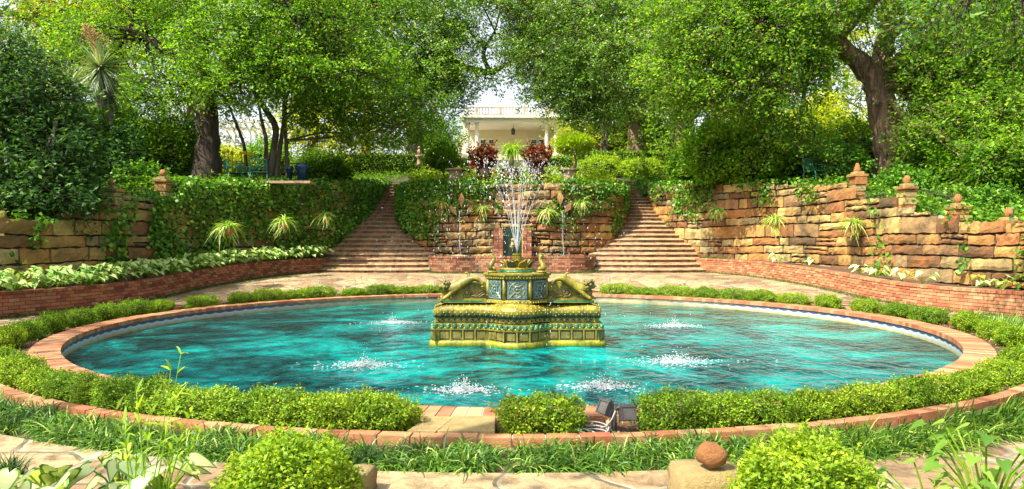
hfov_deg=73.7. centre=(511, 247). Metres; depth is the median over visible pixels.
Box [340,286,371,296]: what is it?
box shrub
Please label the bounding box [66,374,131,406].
box shrub
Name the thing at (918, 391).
box shrub
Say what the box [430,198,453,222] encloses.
spider plant
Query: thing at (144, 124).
garden shrub
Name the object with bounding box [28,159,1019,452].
ground
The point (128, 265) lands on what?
caladium
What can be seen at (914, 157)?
garden shrub
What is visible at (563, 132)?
garden shrub
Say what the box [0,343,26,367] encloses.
box shrub
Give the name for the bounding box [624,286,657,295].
box shrub
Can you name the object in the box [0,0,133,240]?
dark leaved tree
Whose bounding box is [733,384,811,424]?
box shrub
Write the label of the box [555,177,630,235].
ivy creeper
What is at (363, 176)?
ground cover
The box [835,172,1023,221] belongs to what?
ground cover
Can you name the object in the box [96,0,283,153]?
garden tree
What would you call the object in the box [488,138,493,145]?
french door
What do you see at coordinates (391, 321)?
water splash
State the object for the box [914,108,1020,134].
garden shrub
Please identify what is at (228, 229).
spider plant
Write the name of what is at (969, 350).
pool
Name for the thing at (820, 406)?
box shrub
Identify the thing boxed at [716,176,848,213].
ivy creeper
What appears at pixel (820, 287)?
mondo grass
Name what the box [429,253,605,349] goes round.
fountain
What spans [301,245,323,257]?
caladium
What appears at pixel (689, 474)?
stone block
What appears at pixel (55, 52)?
garden tree
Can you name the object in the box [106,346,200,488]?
reedy weed
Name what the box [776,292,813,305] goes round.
box shrub
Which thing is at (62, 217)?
stone pier
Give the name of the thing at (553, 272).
mondo grass
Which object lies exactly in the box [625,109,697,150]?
garden shrub
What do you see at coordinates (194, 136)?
garden shrub
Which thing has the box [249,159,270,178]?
iron chair
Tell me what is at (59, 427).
border grass
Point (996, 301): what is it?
brick planter
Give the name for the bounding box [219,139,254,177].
garden shrub
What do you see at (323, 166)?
garden shrub
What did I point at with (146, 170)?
garden shrub
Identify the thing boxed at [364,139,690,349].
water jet
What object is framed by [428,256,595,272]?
brick basin
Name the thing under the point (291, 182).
stone kerb
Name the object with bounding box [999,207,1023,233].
stone pier
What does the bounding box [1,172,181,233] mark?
ground cover
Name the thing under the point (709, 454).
round rock
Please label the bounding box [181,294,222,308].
box shrub
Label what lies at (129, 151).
garden shrub
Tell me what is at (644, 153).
clipped hedge
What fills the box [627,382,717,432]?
box shrub
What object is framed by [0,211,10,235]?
stone pier
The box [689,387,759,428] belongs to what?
box shrub
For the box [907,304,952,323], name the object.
box shrub
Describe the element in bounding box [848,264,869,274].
caladium
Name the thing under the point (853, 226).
spider plant
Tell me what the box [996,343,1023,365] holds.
box shrub
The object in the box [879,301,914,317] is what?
box shrub
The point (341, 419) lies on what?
box shrub
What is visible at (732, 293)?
box shrub
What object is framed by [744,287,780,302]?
box shrub
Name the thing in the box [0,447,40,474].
grass tuft
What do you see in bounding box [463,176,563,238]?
ivy creeper
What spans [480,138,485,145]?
french door
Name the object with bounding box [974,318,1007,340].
box shrub
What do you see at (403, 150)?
garden tree
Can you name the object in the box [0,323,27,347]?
box shrub
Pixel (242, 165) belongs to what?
iron chair
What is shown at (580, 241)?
stone wall
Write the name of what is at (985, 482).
lobed plant
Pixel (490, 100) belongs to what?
sky
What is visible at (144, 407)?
box shrub
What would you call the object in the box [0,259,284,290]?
planter soil
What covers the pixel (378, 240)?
brick stairs
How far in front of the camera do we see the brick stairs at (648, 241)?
25.46 m
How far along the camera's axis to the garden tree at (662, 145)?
33.88 m
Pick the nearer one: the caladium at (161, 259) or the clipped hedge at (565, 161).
the caladium at (161, 259)
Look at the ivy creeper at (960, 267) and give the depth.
15.61 m
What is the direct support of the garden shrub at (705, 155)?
on the ground at (398, 181)
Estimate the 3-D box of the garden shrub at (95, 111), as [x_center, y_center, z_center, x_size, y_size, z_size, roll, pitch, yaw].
[-13.207,-3.143,20.586,2.819,3.002,2.366,0,0,0]
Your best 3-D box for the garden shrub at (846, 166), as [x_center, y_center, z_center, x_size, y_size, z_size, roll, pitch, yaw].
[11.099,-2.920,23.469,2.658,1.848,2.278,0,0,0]
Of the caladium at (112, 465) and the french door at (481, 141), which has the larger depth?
the french door at (481, 141)
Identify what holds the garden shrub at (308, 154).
on the ground at (398, 181)
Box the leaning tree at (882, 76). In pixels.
[608,0,1023,192]
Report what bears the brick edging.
on the ground at (398, 181)
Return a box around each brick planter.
[0,258,329,317]
[694,258,1023,316]
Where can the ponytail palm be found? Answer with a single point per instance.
(510, 152)
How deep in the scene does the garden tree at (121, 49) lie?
39.50 m
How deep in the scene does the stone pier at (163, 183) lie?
19.13 m
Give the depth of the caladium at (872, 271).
17.09 m
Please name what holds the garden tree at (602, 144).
on the ground at (398, 181)
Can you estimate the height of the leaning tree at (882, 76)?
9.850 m
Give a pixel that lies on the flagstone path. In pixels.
(904, 475)
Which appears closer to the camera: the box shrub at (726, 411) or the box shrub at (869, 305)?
the box shrub at (726, 411)
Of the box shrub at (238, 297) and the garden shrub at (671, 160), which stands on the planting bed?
the box shrub at (238, 297)
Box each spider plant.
[205,214,246,255]
[268,211,301,237]
[311,207,335,228]
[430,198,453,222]
[467,198,491,225]
[535,205,560,230]
[573,196,592,218]
[707,201,725,223]
[760,207,788,237]
[836,211,868,247]
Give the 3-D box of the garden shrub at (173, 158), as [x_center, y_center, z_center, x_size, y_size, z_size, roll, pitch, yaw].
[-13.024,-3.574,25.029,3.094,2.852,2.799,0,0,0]
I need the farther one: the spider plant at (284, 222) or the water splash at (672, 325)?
the spider plant at (284, 222)
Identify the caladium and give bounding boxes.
[0,265,47,290]
[0,268,16,290]
[0,467,42,488]
[11,464,81,488]
[23,266,75,288]
[46,263,90,287]
[53,469,72,488]
[65,441,165,488]
[74,264,117,284]
[85,262,126,283]
[105,261,139,281]
[119,450,217,488]
[121,259,159,279]
[133,257,169,277]
[159,255,191,272]
[159,257,193,274]
[184,253,215,269]
[193,251,225,268]
[198,250,230,265]
[218,249,245,265]
[230,248,259,263]
[246,247,274,261]
[260,246,284,260]
[267,245,288,259]
[280,246,301,259]
[288,245,311,258]
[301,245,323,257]
[312,245,333,257]
[767,252,789,262]
[802,256,813,266]
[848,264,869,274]
[862,265,890,277]
[889,267,913,281]
[909,270,940,283]
[969,274,990,288]
[989,274,1019,289]
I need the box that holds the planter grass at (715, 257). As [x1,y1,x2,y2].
[698,256,731,258]
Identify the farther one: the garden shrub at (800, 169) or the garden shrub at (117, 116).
the garden shrub at (800, 169)
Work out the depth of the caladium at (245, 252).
20.93 m
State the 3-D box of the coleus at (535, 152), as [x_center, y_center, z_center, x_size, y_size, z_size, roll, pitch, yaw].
[0.937,-3.564,25.962,1.360,1.399,1.251,0,0,0]
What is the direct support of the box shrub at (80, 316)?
on the planting bed
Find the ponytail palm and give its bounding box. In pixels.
[497,138,525,169]
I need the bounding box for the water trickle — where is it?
[459,211,461,255]
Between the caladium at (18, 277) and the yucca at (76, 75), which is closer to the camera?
the caladium at (18, 277)
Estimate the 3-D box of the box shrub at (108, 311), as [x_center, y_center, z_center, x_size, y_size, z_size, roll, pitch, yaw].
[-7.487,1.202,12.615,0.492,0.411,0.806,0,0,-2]
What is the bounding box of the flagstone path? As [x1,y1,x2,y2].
[0,272,1023,488]
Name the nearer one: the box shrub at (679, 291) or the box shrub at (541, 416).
the box shrub at (541, 416)
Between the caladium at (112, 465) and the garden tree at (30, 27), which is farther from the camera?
the garden tree at (30, 27)
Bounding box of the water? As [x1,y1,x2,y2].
[65,302,959,407]
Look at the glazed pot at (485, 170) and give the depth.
25.67 m
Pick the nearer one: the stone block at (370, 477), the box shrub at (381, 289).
the stone block at (370, 477)
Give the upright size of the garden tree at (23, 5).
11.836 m
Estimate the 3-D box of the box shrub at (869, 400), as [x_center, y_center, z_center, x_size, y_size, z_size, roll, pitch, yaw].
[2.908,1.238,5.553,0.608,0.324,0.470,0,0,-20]
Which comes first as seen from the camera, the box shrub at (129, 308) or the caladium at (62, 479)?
the caladium at (62, 479)
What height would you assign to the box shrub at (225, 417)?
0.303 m
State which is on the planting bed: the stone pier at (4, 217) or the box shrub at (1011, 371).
the box shrub at (1011, 371)
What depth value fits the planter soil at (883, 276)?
17.36 m
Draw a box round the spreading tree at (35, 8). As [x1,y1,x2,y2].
[0,0,160,95]
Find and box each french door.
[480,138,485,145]
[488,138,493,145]
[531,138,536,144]
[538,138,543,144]
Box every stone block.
[338,464,377,488]
[667,459,742,488]
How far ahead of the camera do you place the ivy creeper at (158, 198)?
21.53 m
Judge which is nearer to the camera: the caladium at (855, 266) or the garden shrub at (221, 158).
the caladium at (855, 266)
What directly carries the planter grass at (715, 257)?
on the planter soil at (883, 276)
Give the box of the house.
[454,107,593,159]
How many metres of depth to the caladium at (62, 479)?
3.17 m
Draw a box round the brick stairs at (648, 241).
[588,184,705,272]
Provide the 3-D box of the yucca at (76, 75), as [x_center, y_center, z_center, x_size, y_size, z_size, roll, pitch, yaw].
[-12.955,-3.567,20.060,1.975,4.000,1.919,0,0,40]
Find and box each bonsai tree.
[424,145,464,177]
[552,130,596,167]
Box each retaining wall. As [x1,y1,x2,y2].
[0,181,369,289]
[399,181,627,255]
[642,182,1023,289]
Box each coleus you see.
[465,138,498,168]
[520,137,553,167]
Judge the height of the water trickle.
1.683 m
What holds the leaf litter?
on the planting bed
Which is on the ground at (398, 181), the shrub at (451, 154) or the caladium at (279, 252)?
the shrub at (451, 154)
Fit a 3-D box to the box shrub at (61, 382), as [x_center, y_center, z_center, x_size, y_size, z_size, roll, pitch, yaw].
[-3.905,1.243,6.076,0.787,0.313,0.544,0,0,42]
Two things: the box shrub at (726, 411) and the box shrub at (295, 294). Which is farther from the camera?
the box shrub at (295, 294)
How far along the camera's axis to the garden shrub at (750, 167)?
23.69 m
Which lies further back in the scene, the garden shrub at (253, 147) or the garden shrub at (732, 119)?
the garden shrub at (253, 147)
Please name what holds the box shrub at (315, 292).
on the planting bed
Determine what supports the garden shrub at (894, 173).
on the ground at (398, 181)
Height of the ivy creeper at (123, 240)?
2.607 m
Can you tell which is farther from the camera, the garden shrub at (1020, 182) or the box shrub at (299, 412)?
the garden shrub at (1020, 182)
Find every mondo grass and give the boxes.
[0,271,322,318]
[425,270,600,273]
[700,270,1023,318]
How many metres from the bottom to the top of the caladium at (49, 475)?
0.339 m
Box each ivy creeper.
[0,187,145,290]
[125,175,329,273]
[312,176,391,254]
[393,176,475,246]
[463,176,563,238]
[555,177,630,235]
[632,178,723,225]
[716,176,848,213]
[867,189,1023,290]
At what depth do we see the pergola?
36.15 m
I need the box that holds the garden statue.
[415,146,422,165]
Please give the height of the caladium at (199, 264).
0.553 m
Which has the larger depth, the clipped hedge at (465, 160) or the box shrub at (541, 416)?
the clipped hedge at (465, 160)
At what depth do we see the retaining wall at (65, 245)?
16.70 m
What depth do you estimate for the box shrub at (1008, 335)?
9.20 m
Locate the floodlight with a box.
[595,398,636,432]
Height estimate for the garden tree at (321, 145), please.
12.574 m
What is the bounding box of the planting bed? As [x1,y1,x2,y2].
[2,309,1018,450]
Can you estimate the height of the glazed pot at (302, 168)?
0.963 m
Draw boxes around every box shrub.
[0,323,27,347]
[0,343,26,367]
[0,351,50,387]
[7,318,53,340]
[14,364,68,394]
[34,309,70,332]
[34,368,103,402]
[64,306,98,326]
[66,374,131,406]
[91,301,122,321]
[91,369,178,412]
[118,297,155,317]
[128,384,207,416]
[146,381,244,420]
[150,298,176,312]
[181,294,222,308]
[197,389,280,424]
[226,291,254,303]
[226,382,311,426]
[251,287,285,301]
[268,390,346,428]
[281,288,310,299]
[298,384,389,430]
[301,285,338,298]
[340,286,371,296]
[344,388,427,431]
[364,283,396,295]
[388,285,417,294]
[414,284,440,293]
[488,388,588,434]
[598,282,634,294]
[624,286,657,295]
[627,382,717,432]
[655,284,692,296]
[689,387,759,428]
[690,285,720,297]
[716,287,751,300]
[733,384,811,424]
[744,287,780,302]
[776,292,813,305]
[782,384,852,422]
[813,292,842,308]
[831,378,910,416]
[848,297,880,313]
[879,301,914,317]
[879,372,941,409]
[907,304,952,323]
[917,369,984,404]
[947,365,1006,396]
[949,309,984,332]
[971,355,1023,387]
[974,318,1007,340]
[990,322,1023,347]
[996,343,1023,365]
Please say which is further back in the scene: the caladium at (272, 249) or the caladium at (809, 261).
the caladium at (272, 249)
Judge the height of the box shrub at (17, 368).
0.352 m
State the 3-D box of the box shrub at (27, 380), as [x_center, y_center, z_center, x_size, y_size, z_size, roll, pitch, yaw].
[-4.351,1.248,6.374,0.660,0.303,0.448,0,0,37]
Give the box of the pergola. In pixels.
[219,119,295,162]
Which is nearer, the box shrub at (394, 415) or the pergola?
the box shrub at (394, 415)
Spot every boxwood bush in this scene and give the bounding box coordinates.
[205,417,366,488]
[720,414,890,488]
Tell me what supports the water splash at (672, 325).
on the water
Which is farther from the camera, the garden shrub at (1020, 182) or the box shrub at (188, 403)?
the garden shrub at (1020, 182)
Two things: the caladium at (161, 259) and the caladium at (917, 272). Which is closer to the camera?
the caladium at (917, 272)
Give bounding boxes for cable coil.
[575,411,615,431]
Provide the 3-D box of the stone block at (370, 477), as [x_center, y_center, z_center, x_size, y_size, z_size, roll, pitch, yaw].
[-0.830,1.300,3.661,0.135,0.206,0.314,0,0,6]
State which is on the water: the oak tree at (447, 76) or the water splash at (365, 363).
the water splash at (365, 363)
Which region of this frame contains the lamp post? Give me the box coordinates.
[230,151,233,177]
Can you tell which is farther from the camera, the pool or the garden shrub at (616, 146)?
the garden shrub at (616, 146)
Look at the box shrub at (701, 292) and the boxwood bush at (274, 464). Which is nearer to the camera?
the boxwood bush at (274, 464)
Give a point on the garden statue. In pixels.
(419, 156)
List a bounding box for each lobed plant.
[864,457,996,488]
[907,419,1023,488]
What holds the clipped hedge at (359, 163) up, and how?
on the ground at (398, 181)
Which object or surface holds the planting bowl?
on the ground at (398, 181)
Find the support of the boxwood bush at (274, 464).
on the bed soil
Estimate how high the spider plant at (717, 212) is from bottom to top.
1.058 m
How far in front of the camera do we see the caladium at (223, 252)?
19.73 m
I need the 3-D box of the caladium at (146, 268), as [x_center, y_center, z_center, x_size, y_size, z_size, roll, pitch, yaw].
[-8.913,0.552,16.506,0.799,0.544,0.808,0,0,0]
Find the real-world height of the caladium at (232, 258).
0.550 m
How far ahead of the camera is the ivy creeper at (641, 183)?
26.33 m
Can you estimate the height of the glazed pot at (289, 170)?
0.862 m
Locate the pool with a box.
[27,293,996,423]
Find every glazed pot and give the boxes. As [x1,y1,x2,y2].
[286,166,293,179]
[295,162,308,179]
[476,165,491,182]
[529,165,544,183]
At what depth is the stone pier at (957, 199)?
15.76 m
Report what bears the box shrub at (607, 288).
on the planting bed
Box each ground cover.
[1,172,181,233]
[5,169,408,233]
[406,165,616,184]
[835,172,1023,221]
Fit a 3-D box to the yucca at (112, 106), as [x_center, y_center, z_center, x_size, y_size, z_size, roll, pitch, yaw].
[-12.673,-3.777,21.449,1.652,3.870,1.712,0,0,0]
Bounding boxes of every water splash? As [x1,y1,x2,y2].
[296,342,423,370]
[357,312,416,323]
[408,372,529,396]
[544,368,652,393]
[619,346,744,367]
[622,317,700,327]
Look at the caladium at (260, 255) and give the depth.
21.32 m
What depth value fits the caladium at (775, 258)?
21.53 m
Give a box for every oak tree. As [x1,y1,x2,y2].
[23,0,424,178]
[303,0,535,164]
[441,0,719,151]
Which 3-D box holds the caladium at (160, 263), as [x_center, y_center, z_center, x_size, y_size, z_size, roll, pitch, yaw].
[-8.966,0.521,16.981,0.909,0.549,0.731,0,0,43]
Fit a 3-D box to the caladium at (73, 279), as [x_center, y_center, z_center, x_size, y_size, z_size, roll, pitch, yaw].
[-9.323,0.629,14.344,0.813,0.571,0.789,0,0,0]
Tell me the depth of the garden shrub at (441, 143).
45.39 m
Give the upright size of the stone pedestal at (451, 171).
0.706 m
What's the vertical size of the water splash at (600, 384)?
0.215 m
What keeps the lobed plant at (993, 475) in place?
on the bed soil
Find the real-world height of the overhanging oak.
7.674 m
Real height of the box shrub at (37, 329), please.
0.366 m
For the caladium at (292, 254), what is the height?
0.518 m
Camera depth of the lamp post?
25.99 m
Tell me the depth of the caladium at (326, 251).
24.57 m
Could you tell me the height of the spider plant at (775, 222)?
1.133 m
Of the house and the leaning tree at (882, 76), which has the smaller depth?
the leaning tree at (882, 76)
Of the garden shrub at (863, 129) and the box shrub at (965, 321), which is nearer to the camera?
the box shrub at (965, 321)
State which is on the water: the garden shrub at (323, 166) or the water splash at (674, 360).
the water splash at (674, 360)
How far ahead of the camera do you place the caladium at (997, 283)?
13.69 m
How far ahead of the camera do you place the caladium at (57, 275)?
13.77 m
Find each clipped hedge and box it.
[336,151,425,174]
[424,156,476,171]
[544,154,572,172]
[574,149,678,174]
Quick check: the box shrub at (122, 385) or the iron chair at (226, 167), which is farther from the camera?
the iron chair at (226, 167)
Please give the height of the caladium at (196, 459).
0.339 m
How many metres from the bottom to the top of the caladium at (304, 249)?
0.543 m
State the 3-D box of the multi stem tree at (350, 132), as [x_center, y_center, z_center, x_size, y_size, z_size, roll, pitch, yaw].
[-7.432,-5.258,26.356,10.923,5.906,4.637,0,0,0]
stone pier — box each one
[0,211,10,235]
[45,196,73,220]
[100,177,125,246]
[152,169,172,224]
[846,163,868,200]
[895,175,918,215]
[945,194,970,221]
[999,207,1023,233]
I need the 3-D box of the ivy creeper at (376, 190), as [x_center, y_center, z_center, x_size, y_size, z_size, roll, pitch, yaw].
[-6.452,-1.392,28.600,1.511,3.658,6.379,0,0,12]
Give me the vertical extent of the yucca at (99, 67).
5.170 m
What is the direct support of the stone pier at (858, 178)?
on the retaining wall at (926, 243)
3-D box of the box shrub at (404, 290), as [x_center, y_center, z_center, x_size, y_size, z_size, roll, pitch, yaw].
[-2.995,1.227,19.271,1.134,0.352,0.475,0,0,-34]
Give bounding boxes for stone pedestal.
[445,168,465,180]
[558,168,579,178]
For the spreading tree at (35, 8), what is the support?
on the ground at (398, 181)
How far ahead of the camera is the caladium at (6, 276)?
12.86 m
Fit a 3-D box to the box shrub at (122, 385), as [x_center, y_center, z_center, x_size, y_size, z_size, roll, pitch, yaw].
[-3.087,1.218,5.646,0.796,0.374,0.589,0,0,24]
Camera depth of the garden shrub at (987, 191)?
17.23 m
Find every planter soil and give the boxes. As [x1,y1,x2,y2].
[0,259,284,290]
[738,259,1023,290]
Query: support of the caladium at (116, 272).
on the planter soil at (112, 281)
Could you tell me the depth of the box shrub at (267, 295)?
16.74 m
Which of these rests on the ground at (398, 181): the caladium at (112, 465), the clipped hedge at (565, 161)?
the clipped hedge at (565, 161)
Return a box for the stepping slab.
[408,416,494,434]
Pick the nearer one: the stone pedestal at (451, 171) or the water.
the water
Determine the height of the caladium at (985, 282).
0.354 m
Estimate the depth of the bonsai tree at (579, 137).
25.94 m
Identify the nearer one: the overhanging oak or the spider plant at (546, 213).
the overhanging oak
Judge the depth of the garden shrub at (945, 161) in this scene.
20.86 m
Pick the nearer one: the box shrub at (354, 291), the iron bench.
the box shrub at (354, 291)
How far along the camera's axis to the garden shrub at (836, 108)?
27.25 m
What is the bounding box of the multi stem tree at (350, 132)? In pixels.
[187,39,459,179]
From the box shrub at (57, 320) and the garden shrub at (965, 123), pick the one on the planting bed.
the box shrub at (57, 320)
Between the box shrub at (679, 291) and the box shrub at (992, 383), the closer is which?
the box shrub at (992, 383)
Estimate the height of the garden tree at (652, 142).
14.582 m
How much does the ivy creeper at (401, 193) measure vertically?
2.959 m
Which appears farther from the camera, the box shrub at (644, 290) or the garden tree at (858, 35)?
the garden tree at (858, 35)
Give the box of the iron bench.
[280,163,311,176]
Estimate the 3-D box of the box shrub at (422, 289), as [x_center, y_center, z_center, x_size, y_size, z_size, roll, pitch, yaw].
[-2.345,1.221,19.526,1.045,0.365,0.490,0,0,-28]
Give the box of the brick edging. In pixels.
[0,292,1023,450]
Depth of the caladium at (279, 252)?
21.84 m
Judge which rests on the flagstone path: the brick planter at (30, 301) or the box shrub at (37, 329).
the brick planter at (30, 301)
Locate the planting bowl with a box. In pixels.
[500,168,522,184]
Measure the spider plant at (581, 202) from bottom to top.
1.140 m
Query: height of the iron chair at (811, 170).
0.897 m
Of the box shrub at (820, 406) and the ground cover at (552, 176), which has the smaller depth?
the box shrub at (820, 406)
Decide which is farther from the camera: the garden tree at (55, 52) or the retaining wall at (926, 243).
the garden tree at (55, 52)
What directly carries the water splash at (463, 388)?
on the water
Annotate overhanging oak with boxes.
[866,0,1023,106]
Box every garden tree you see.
[0,0,57,53]
[0,0,94,79]
[14,5,131,98]
[25,0,207,131]
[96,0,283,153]
[244,1,409,162]
[264,2,437,155]
[507,0,660,167]
[567,1,696,154]
[631,2,871,162]
[753,0,909,138]
[866,28,1022,137]
[870,8,1023,129]
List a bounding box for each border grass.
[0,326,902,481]
[806,306,1023,464]
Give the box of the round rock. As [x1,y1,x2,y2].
[695,441,727,468]
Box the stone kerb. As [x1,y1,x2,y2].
[257,181,313,183]
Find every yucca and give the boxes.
[46,58,106,141]
[62,23,141,180]
[85,71,134,141]
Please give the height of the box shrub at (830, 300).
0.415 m
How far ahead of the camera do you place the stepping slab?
4.93 m
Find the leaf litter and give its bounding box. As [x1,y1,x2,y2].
[6,293,1015,433]
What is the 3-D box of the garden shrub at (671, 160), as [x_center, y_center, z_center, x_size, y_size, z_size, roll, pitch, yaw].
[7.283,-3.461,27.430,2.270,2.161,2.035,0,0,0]
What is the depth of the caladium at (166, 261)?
17.52 m
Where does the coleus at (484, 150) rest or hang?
in the glazed pot at (485, 170)
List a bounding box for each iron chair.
[223,160,241,176]
[235,161,257,177]
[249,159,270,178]
[802,158,826,182]
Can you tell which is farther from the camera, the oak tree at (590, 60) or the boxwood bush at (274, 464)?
the oak tree at (590, 60)
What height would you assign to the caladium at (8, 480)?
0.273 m
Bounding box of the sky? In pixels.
[0,0,1017,158]
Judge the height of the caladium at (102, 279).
0.537 m
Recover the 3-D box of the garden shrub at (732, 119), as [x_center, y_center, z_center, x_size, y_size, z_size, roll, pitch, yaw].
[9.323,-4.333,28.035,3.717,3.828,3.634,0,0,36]
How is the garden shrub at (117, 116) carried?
on the ground at (398, 181)
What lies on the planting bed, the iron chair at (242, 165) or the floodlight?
the floodlight
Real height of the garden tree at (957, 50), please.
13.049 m
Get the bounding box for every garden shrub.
[35,91,113,178]
[85,92,142,144]
[90,116,148,182]
[104,156,173,189]
[113,104,167,168]
[125,111,196,175]
[150,106,221,175]
[193,133,227,173]
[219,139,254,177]
[241,134,295,176]
[289,137,343,178]
[303,150,355,180]
[404,116,469,157]
[551,118,599,161]
[574,152,628,177]
[584,106,664,150]
[613,153,666,178]
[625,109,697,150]
[665,138,702,182]
[672,112,755,188]
[695,100,772,177]
[702,113,801,185]
[764,122,828,183]
[768,88,871,145]
[796,135,876,182]
[816,111,874,181]
[871,162,940,188]
[880,116,957,182]
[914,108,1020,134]
[921,125,1017,184]
[951,179,1023,212]
[954,130,1023,195]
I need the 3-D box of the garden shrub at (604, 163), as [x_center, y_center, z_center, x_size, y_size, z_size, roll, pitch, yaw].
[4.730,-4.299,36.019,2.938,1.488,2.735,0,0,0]
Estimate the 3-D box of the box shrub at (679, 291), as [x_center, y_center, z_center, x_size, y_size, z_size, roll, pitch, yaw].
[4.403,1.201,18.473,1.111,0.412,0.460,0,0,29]
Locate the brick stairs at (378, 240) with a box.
[319,184,435,272]
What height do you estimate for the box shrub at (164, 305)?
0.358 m
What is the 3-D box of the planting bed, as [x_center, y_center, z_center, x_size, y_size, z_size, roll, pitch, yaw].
[0.000,1.355,12.400,15.720,0.024,15.719,0,0,0]
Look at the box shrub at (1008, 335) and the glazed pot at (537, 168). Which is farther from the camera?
the glazed pot at (537, 168)
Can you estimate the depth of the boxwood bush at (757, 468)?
3.25 m
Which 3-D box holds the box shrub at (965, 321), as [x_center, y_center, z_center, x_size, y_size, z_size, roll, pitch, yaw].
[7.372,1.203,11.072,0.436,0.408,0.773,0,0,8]
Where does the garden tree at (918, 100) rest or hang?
on the ground at (398, 181)
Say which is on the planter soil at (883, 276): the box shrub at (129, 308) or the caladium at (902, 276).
the caladium at (902, 276)
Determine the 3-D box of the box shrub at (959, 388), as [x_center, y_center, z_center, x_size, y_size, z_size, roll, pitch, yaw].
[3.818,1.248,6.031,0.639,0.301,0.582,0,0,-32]
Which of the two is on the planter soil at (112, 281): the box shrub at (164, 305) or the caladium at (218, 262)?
the caladium at (218, 262)
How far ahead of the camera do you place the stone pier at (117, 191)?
17.11 m
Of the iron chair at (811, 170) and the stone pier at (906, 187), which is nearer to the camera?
the stone pier at (906, 187)
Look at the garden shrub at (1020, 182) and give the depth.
19.07 m
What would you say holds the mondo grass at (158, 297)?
on the flagstone path
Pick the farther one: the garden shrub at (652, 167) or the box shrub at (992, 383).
the garden shrub at (652, 167)
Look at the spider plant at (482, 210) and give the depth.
24.66 m

